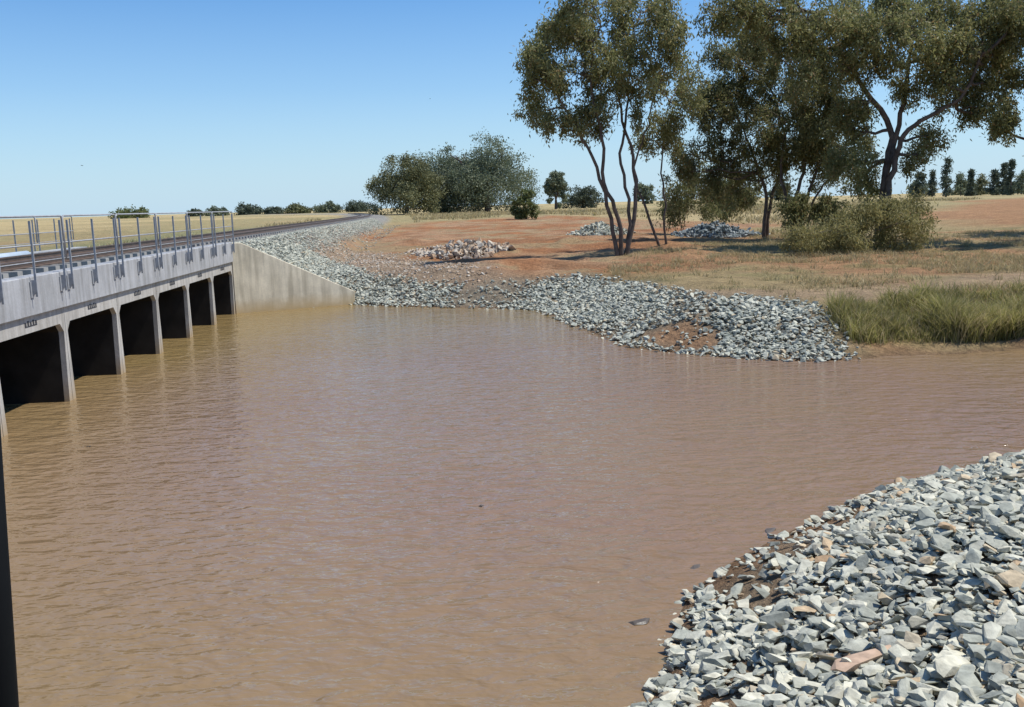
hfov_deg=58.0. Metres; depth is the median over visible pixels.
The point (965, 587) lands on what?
riprap rock
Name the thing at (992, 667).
riprap rock
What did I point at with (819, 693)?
riprap rock
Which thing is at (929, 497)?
riprap rock
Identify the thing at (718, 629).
riprap rock
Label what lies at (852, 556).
riprap rock
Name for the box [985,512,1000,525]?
riprap rock
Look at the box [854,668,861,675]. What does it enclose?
riprap rock
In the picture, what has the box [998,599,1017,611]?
riprap rock
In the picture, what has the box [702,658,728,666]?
riprap rock
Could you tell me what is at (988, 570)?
riprap rock
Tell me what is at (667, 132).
gum tree
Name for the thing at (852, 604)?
riprap rock
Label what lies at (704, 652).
riprap rock
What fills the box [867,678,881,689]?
riprap rock
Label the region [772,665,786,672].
riprap rock
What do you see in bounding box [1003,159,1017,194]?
cypress pine
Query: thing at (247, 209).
tree
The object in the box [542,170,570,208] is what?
tree
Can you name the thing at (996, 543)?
riprap rock
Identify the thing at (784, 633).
riprap rock
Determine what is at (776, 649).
riprap rock
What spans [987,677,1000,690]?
riprap rock
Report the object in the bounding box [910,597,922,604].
riprap rock
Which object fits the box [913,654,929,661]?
riprap rock
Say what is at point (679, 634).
riprap rock
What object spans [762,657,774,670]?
riprap rock
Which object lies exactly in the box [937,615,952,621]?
riprap rock
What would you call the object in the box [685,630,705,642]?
riprap rock
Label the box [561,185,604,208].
tree
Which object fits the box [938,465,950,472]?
riprap rock
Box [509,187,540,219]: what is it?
bush
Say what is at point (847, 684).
riprap rock
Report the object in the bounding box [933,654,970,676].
riprap rock
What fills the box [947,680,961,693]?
riprap rock
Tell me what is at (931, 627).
riprap rock
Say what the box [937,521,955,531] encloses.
riprap rock
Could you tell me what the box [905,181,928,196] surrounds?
tree
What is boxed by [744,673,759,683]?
riprap rock
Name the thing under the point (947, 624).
riprap rock
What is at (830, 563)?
riprap rock
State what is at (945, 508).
riprap rock
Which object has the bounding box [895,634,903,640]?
riprap rock
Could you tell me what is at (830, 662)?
riprap rock
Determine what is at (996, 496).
riprap rock
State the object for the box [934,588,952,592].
riprap rock
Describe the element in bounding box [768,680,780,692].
riprap rock
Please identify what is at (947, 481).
riprap rock
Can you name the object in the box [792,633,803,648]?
riprap rock
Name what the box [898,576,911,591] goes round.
riprap rock
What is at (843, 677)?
riprap rock
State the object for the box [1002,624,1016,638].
riprap rock
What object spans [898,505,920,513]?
riprap rock
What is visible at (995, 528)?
riprap rock
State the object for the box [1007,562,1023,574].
riprap rock
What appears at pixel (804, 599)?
riprap rock
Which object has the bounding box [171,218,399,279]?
ballast stones
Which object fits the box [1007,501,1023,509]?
riprap rock
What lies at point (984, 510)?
riprap rock
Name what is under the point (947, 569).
riprap rock
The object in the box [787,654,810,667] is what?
riprap rock
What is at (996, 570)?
riprap rock
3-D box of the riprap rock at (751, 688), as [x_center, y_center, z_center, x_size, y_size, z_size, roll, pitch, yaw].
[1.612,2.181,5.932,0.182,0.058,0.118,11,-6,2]
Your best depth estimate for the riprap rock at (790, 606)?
7.03 m
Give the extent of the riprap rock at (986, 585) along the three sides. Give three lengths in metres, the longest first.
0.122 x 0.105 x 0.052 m
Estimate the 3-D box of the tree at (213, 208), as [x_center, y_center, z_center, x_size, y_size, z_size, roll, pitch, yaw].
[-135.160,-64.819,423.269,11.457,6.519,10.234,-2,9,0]
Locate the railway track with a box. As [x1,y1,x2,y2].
[0,213,372,278]
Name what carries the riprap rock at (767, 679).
on the riprap stones at (885, 522)
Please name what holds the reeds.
on the ground at (546, 245)
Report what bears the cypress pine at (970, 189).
on the ground at (546, 245)
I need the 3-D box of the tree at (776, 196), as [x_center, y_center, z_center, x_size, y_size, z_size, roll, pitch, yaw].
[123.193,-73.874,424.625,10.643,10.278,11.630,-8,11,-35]
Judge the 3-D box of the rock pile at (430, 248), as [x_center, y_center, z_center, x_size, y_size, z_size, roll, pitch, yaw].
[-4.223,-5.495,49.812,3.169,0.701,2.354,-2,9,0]
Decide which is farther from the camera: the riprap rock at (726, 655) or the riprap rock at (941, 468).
the riprap rock at (941, 468)
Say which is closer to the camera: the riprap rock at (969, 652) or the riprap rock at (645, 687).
the riprap rock at (969, 652)
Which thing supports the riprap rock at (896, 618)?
on the riprap stones at (885, 522)
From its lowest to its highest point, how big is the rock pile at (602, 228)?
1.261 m
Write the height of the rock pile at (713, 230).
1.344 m
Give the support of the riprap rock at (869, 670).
on the riprap stones at (885, 522)
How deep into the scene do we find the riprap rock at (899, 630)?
5.97 m
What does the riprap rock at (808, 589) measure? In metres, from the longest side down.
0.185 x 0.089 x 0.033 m
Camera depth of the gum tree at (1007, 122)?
43.53 m
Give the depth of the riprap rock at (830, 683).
5.58 m
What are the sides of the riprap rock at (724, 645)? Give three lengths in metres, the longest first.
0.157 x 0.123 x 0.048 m
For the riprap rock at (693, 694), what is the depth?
6.28 m
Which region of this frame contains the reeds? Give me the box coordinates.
[819,271,1023,345]
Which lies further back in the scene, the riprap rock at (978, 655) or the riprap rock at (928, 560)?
the riprap rock at (928, 560)
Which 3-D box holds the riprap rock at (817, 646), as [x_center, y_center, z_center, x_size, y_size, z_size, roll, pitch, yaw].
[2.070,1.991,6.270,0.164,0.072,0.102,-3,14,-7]
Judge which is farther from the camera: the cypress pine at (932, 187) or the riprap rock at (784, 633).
the cypress pine at (932, 187)
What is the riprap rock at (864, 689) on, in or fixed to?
on the riprap rock at (873, 683)
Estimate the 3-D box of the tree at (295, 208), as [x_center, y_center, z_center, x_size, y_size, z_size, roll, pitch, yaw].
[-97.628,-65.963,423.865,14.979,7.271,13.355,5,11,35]
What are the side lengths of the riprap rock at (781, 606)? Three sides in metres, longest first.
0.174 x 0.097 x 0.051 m
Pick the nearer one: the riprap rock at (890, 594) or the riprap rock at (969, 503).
the riprap rock at (890, 594)
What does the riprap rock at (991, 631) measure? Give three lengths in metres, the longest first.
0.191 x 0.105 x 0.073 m
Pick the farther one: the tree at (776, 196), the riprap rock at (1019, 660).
the tree at (776, 196)
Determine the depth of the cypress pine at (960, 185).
334.55 m
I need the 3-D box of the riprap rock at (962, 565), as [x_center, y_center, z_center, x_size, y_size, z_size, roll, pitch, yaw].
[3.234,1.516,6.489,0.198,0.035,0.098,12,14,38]
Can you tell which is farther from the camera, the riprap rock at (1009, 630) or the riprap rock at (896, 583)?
the riprap rock at (896, 583)
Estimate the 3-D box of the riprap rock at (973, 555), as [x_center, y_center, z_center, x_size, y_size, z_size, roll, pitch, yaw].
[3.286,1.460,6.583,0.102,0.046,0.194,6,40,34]
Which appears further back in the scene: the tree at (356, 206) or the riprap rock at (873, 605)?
the tree at (356, 206)
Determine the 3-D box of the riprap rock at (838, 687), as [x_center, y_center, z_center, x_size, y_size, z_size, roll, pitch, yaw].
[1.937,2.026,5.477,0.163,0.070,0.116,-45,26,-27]
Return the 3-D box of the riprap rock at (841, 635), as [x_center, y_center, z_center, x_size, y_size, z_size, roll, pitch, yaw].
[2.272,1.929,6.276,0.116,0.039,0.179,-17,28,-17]
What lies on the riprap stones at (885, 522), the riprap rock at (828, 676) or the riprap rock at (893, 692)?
the riprap rock at (828, 676)
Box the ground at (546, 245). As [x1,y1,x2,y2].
[0,193,1023,706]
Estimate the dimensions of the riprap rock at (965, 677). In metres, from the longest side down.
0.182 x 0.120 x 0.035 m
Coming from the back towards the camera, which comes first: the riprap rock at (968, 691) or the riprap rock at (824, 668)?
the riprap rock at (824, 668)
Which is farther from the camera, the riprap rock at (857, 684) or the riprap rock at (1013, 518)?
the riprap rock at (1013, 518)
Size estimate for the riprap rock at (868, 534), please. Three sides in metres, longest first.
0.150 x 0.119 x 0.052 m
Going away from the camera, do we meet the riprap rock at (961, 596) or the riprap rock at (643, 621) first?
the riprap rock at (961, 596)
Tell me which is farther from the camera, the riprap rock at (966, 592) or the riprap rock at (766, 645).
the riprap rock at (766, 645)
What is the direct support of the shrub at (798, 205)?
on the ground at (546, 245)
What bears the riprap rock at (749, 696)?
on the riprap stones at (885, 522)
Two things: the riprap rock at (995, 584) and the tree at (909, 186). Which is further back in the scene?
the tree at (909, 186)
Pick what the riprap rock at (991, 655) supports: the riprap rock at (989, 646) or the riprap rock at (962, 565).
the riprap rock at (989, 646)
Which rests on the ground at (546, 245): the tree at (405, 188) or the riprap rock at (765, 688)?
the tree at (405, 188)
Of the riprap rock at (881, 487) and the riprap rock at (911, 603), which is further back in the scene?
the riprap rock at (881, 487)
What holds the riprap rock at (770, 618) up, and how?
on the riprap stones at (885, 522)
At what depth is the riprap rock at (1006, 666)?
4.95 m
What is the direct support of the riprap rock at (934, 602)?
on the riprap rock at (928, 602)
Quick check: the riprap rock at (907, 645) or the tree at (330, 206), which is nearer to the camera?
the riprap rock at (907, 645)
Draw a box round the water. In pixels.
[1,304,1023,706]
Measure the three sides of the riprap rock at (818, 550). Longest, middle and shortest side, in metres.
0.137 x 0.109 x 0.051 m
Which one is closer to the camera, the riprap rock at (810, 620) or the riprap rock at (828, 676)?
the riprap rock at (828, 676)
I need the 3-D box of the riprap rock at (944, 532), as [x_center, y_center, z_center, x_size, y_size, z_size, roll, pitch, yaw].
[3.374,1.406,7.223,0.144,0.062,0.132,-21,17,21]
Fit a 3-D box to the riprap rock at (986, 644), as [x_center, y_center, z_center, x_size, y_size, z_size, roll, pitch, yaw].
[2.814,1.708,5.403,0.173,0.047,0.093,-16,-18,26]
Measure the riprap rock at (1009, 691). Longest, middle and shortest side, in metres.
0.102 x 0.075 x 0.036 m
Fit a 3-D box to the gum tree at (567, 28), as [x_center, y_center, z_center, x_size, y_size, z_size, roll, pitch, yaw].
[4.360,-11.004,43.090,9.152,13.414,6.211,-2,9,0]
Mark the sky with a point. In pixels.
(164, 106)
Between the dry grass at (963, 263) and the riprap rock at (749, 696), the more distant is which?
the dry grass at (963, 263)
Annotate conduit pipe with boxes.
[0,251,29,257]
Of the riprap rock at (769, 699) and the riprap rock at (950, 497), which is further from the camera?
the riprap rock at (950, 497)
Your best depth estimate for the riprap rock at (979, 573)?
6.27 m
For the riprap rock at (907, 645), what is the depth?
5.74 m
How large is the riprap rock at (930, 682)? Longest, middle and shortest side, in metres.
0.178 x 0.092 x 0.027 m
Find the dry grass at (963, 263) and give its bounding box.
[602,228,1023,301]
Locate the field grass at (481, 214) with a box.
[74,197,981,246]
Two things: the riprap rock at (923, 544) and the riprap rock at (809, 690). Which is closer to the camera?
the riprap rock at (809, 690)
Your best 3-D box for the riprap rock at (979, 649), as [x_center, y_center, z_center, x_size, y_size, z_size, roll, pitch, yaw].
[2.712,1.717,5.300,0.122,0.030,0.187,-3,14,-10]
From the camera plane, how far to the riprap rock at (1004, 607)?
5.75 m
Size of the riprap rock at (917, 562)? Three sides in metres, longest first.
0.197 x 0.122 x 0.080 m
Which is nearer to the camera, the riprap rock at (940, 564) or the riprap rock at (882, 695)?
the riprap rock at (882, 695)
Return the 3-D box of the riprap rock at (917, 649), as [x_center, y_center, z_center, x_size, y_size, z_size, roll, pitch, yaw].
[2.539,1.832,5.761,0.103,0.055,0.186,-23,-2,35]
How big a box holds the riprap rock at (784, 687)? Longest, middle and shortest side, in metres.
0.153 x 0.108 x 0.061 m
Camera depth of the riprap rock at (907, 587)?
6.55 m
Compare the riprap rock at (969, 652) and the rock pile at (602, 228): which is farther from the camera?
the rock pile at (602, 228)
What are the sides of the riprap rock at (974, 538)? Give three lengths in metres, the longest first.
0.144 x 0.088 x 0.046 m
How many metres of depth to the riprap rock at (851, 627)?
6.29 m
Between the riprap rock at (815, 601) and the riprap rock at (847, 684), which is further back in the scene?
the riprap rock at (815, 601)
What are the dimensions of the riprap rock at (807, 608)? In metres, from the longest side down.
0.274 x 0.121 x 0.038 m
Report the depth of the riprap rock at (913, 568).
6.78 m
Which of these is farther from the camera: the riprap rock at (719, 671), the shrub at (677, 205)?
the shrub at (677, 205)
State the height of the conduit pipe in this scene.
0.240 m
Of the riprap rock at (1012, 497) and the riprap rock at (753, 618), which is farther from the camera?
the riprap rock at (1012, 497)
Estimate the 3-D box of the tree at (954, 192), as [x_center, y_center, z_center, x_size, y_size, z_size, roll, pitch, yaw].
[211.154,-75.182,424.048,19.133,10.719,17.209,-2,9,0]
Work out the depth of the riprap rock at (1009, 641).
5.28 m
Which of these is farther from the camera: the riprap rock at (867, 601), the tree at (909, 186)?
the tree at (909, 186)
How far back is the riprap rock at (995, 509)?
7.32 m
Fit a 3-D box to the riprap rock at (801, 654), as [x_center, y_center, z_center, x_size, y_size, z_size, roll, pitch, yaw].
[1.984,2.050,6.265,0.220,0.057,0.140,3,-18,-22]
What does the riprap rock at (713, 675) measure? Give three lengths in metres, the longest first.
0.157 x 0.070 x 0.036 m
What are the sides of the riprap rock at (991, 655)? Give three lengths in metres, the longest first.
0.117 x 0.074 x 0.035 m
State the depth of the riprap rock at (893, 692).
5.08 m
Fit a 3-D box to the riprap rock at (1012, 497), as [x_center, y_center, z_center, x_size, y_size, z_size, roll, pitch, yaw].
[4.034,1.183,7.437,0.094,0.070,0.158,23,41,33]
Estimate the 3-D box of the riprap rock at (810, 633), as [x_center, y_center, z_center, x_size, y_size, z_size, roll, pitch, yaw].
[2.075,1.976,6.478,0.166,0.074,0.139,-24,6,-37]
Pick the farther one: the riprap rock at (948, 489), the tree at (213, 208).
the tree at (213, 208)
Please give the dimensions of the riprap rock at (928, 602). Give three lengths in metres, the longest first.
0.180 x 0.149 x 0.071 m
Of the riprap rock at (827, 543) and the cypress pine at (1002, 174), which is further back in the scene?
the cypress pine at (1002, 174)
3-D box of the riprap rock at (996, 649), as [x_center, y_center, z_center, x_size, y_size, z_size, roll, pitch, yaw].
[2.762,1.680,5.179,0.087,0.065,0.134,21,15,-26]
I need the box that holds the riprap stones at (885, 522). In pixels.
[628,449,1023,706]
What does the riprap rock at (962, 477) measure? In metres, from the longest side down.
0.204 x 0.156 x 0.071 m
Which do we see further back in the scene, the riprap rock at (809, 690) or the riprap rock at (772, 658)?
the riprap rock at (772, 658)
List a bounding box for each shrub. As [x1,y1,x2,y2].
[646,163,727,233]
[697,174,770,224]
[768,188,852,232]
[775,184,941,253]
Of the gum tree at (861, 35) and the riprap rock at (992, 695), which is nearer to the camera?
the riprap rock at (992, 695)
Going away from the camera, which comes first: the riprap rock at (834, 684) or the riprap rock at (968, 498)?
the riprap rock at (834, 684)
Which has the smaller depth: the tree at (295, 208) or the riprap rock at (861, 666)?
the riprap rock at (861, 666)
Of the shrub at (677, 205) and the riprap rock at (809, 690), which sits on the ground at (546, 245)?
the shrub at (677, 205)
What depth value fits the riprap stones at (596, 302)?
26.90 m
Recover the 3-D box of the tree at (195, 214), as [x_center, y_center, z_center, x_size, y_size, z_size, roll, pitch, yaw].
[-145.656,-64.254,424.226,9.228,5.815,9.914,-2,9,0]
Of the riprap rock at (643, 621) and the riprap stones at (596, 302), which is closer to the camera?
the riprap rock at (643, 621)
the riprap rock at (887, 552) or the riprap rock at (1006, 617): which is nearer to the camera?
the riprap rock at (1006, 617)
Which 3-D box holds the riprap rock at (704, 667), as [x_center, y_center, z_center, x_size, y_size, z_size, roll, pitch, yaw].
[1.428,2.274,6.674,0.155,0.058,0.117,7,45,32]
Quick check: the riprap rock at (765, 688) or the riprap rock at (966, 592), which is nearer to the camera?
the riprap rock at (765, 688)
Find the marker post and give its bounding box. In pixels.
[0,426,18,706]
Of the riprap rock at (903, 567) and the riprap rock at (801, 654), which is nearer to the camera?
the riprap rock at (801, 654)
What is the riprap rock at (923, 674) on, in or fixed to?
on the riprap rock at (894, 682)
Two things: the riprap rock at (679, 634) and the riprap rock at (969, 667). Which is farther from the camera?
the riprap rock at (679, 634)
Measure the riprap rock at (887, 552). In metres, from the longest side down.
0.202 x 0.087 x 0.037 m
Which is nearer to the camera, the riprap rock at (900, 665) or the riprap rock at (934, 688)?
the riprap rock at (934, 688)
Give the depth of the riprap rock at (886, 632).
6.04 m
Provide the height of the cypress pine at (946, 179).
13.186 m
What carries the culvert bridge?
on the ground at (546, 245)
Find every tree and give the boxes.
[108,204,149,218]
[187,208,204,216]
[204,205,230,215]
[233,202,262,214]
[261,206,284,213]
[283,202,312,213]
[312,200,340,212]
[337,199,384,211]
[361,153,448,214]
[404,142,496,212]
[437,128,542,212]
[507,0,700,255]
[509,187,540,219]
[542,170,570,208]
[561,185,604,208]
[628,58,717,245]
[632,181,656,203]
[658,33,820,238]
[690,0,1023,240]
[723,2,881,233]
[767,182,793,199]
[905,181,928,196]
[951,182,988,194]
[982,0,1023,147]
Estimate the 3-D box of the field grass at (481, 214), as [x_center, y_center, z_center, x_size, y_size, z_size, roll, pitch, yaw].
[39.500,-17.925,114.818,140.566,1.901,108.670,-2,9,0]
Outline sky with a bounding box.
[0,0,1023,218]
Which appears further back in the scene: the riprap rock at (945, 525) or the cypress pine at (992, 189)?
the cypress pine at (992, 189)
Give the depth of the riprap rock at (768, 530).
10.10 m
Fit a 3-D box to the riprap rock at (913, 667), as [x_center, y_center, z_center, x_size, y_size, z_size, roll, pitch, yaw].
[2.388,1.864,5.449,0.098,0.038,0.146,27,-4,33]
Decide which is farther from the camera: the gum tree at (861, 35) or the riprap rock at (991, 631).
the gum tree at (861, 35)
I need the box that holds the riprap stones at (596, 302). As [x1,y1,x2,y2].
[240,239,860,362]
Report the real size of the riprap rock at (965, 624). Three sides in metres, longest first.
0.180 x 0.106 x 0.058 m
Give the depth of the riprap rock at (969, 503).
7.66 m
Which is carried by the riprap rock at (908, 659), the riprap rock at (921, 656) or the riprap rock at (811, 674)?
the riprap rock at (921, 656)
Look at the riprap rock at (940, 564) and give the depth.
6.62 m
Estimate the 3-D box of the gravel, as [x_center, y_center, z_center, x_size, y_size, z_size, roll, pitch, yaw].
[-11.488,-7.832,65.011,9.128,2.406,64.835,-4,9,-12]
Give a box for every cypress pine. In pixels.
[909,171,928,197]
[925,169,938,196]
[938,156,953,196]
[952,171,968,195]
[964,168,976,195]
[973,173,989,195]
[983,168,1000,194]
[994,162,1009,194]
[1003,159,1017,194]
[1012,170,1023,194]
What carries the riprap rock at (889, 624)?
on the riprap rock at (886, 632)
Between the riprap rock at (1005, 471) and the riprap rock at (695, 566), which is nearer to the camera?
the riprap rock at (1005, 471)
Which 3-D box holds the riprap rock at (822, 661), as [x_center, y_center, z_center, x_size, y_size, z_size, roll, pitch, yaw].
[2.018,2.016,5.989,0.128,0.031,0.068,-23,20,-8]
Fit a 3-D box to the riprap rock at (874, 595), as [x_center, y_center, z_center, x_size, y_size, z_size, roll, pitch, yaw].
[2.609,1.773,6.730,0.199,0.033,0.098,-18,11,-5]
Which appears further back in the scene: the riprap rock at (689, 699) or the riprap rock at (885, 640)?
the riprap rock at (689, 699)
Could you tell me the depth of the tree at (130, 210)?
421.57 m
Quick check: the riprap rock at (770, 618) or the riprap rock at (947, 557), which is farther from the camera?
the riprap rock at (770, 618)
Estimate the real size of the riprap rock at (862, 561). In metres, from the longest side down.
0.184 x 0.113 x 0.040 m
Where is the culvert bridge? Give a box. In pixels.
[0,211,354,437]
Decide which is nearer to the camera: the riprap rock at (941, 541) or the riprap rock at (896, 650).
the riprap rock at (896, 650)
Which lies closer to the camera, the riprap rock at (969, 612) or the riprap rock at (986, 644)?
the riprap rock at (986, 644)
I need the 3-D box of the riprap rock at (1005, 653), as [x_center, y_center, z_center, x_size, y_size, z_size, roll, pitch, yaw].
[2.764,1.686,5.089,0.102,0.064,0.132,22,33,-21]
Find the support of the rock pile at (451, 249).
on the ground at (546, 245)
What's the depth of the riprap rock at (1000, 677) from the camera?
4.84 m
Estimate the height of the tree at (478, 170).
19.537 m
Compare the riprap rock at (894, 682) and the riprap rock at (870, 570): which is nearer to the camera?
the riprap rock at (894, 682)
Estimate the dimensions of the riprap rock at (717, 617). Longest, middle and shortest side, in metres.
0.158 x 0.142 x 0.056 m
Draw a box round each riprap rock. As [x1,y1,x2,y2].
[628,618,649,624]
[642,677,653,690]
[659,690,678,704]
[672,629,691,639]
[676,691,691,701]
[678,695,701,703]
[680,691,697,699]
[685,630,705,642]
[690,564,699,568]
[697,648,712,659]
[699,660,717,673]
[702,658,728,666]
[702,672,721,679]
[705,669,723,674]
[707,646,732,661]
[711,614,729,621]
[712,621,725,633]
[713,640,730,650]
[732,673,761,681]
[737,622,759,636]
[741,614,759,622]
[742,692,763,700]
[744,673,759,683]
[747,685,764,694]
[752,666,766,675]
[758,684,774,693]
[759,611,789,629]
[761,642,772,652]
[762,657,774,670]
[764,630,781,643]
[764,675,773,683]
[764,693,789,705]
[765,527,775,532]
[765,653,788,662]
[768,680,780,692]
[770,643,785,654]
[771,600,790,611]
[771,674,789,687]
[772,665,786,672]
[774,671,785,684]
[775,551,793,570]
[776,682,790,693]
[782,630,792,637]
[782,673,800,679]
[786,629,798,639]
[787,602,797,612]
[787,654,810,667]
[787,688,797,697]
[788,651,813,659]
[792,605,816,611]
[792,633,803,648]
[793,677,807,688]
[795,661,805,672]
[796,559,812,573]
[796,586,817,592]
[797,627,818,640]
[798,634,812,648]
[800,686,816,694]
[802,596,809,604]
[802,663,815,674]
[803,641,826,653]
[804,669,821,679]
[805,680,824,689]
[806,616,826,625]
[807,595,823,614]
[813,561,826,573]
[814,651,837,660]
[814,688,826,701]
[815,547,828,554]
[815,555,833,562]
[815,659,830,668]
[816,663,837,675]
[818,672,835,684]
[819,653,833,664]
[820,602,833,612]
[820,619,838,628]
[821,536,833,548]
[823,689,843,704]
[825,557,838,570]
[826,678,841,691]
[829,606,851,616]
[830,645,890,671]
[830,681,840,688]
[830,685,851,690]
[831,580,844,590]
[832,673,849,682]
[833,628,854,643]
[838,530,865,538]
[839,646,852,651]
[841,657,851,661]
[842,565,858,583]
[842,600,866,607]
[842,681,852,689]
[844,553,857,559]
[844,639,871,653]
[844,687,863,703]
[846,624,857,632]
[851,592,871,598]
[852,531,871,536]
[852,679,872,703]
[853,535,875,547]
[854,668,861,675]
[855,596,879,613]
[856,554,868,570]
[856,599,869,604]
[858,606,881,621]
[858,661,874,668]
[859,686,870,692]
[862,567,877,573]
[862,665,884,675]
[867,547,896,557]
[867,591,883,599]
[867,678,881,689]
[870,636,879,643]
[875,484,888,491]
[876,548,897,555]
[876,643,890,659]
[877,592,892,605]
[877,629,894,638]
[877,691,890,698]
[880,635,896,646]
[882,615,904,625]
[882,616,893,628]
[884,590,897,598]
[885,564,895,577]
[888,644,912,663]
[888,677,919,685]
[890,673,912,679]
[890,687,910,697]
[893,580,909,584]
[893,695,904,703]
[894,565,909,569]
[894,625,910,637]
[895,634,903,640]
[895,640,920,648]
[895,657,909,673]
[897,678,909,697]
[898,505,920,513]
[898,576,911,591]
[899,585,919,589]
[900,655,915,662]
[903,605,923,616]
[904,631,920,644]
[905,677,916,689]
[905,691,932,706]
[907,688,926,701]
[908,616,928,627]
[909,563,924,574]
[909,599,916,605]
[909,643,925,652]
[909,664,920,672]
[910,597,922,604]
[911,650,929,664]
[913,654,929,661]
[914,518,935,529]
[914,668,932,681]
[915,475,934,485]
[915,538,929,550]
[915,553,931,574]
[915,600,932,613]
[916,567,934,573]
[916,682,942,692]
[917,507,937,520]
[918,687,932,693]
[919,556,935,564]
[921,494,935,500]
[921,681,939,683]
[922,596,942,602]
[922,599,937,609]
[926,480,941,489]
[926,619,944,636]
[926,667,948,678]
[930,544,949,552]
[931,535,954,548]
[933,528,952,536]
[933,650,968,661]
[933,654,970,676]
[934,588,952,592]
[934,619,954,627]
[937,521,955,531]
[937,561,956,569]
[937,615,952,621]
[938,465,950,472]
[939,479,955,483]
[939,492,968,503]
[939,505,949,512]
[940,553,965,565]
[940,561,955,572]
[942,486,959,492]
[943,644,951,650]
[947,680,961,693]
[949,640,966,650]
[951,610,974,628]
[953,619,983,628]
[953,669,982,687]
[954,587,976,608]
[954,591,974,604]
[956,563,974,573]
[957,474,971,480]
[958,686,985,704]
[959,568,972,576]
[959,664,974,672]
[960,584,972,590]
[961,685,976,702]
[962,608,973,617]
[963,496,974,499]
[963,634,983,646]
[965,501,984,506]
[966,547,981,563]
[966,644,984,656]
[968,505,989,512]
[968,535,982,541]
[968,627,981,634]
[968,644,995,658]
[969,540,984,551]
[969,658,984,667]
[970,563,985,572]
[973,566,993,581]
[974,652,985,660]
[979,495,993,505]
[979,506,990,517]
[979,691,1003,698]
[980,535,1007,548]
[980,567,995,573]
[981,574,1004,591]
[981,641,1006,646]
[982,621,1001,642]
[984,575,997,588]
[984,660,1001,672]
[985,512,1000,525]
[985,641,1001,650]
[987,651,997,658]
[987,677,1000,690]
[988,452,1001,462]
[988,671,1008,690]
[989,504,1001,515]
[989,524,1005,534]
[989,566,1006,573]
[990,493,1004,500]
[991,643,1006,656]
[992,659,1002,662]
[995,569,1023,590]
[996,609,1016,630]
[996,635,1017,647]
[997,546,1009,551]
[997,598,1011,613]
[997,694,1009,701]
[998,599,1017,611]
[999,502,1013,511]
[999,525,1023,538]
[1000,475,1015,478]
[1000,648,1019,663]
[1000,661,1013,686]
[1001,686,1020,696]
[1002,468,1013,475]
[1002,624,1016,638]
[1006,494,1020,501]
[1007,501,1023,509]
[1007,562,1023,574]
[1008,657,1023,663]
[1010,516,1019,521]
[1010,647,1023,658]
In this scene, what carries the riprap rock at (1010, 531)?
on the riprap stones at (885, 522)
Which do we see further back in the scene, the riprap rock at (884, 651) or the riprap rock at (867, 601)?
the riprap rock at (867, 601)
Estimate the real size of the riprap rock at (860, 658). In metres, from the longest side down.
0.528 x 0.117 x 0.049 m
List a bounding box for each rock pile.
[405,245,444,255]
[417,237,516,260]
[566,221,635,235]
[671,220,769,237]
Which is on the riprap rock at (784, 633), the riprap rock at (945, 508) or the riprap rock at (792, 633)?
the riprap rock at (792, 633)
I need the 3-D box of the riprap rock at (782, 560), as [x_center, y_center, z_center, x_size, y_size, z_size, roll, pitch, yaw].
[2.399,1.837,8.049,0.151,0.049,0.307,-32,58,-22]
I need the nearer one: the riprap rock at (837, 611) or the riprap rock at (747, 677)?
the riprap rock at (747, 677)
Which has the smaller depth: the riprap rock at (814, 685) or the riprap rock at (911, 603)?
the riprap rock at (814, 685)
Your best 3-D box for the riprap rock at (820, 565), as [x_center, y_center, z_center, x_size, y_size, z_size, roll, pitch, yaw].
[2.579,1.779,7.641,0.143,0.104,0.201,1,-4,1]
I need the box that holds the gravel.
[282,221,501,300]
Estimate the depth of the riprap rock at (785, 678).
5.92 m
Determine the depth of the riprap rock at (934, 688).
5.04 m
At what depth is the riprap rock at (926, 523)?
7.65 m
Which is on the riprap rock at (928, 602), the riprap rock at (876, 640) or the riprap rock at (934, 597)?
the riprap rock at (934, 597)
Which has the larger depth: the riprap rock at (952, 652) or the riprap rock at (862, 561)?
the riprap rock at (862, 561)
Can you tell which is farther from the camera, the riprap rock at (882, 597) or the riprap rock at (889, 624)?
the riprap rock at (882, 597)
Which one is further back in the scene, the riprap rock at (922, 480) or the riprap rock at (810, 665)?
the riprap rock at (922, 480)
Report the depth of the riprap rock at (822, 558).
7.72 m
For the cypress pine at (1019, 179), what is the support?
on the ground at (546, 245)
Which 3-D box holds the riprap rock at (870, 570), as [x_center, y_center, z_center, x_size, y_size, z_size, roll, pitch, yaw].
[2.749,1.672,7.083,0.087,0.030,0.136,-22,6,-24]
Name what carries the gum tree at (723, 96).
on the ground at (546, 245)
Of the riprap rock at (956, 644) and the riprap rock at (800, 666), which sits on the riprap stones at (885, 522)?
the riprap rock at (800, 666)
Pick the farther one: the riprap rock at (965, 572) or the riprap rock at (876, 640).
the riprap rock at (965, 572)
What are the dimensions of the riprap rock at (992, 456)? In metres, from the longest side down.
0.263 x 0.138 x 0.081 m
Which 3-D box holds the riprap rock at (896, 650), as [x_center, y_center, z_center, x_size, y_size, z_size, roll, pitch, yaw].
[2.404,1.860,5.642,0.116,0.042,0.231,-13,29,-19]
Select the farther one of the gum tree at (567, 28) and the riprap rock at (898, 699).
the gum tree at (567, 28)
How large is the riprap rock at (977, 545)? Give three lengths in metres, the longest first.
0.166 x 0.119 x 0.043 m

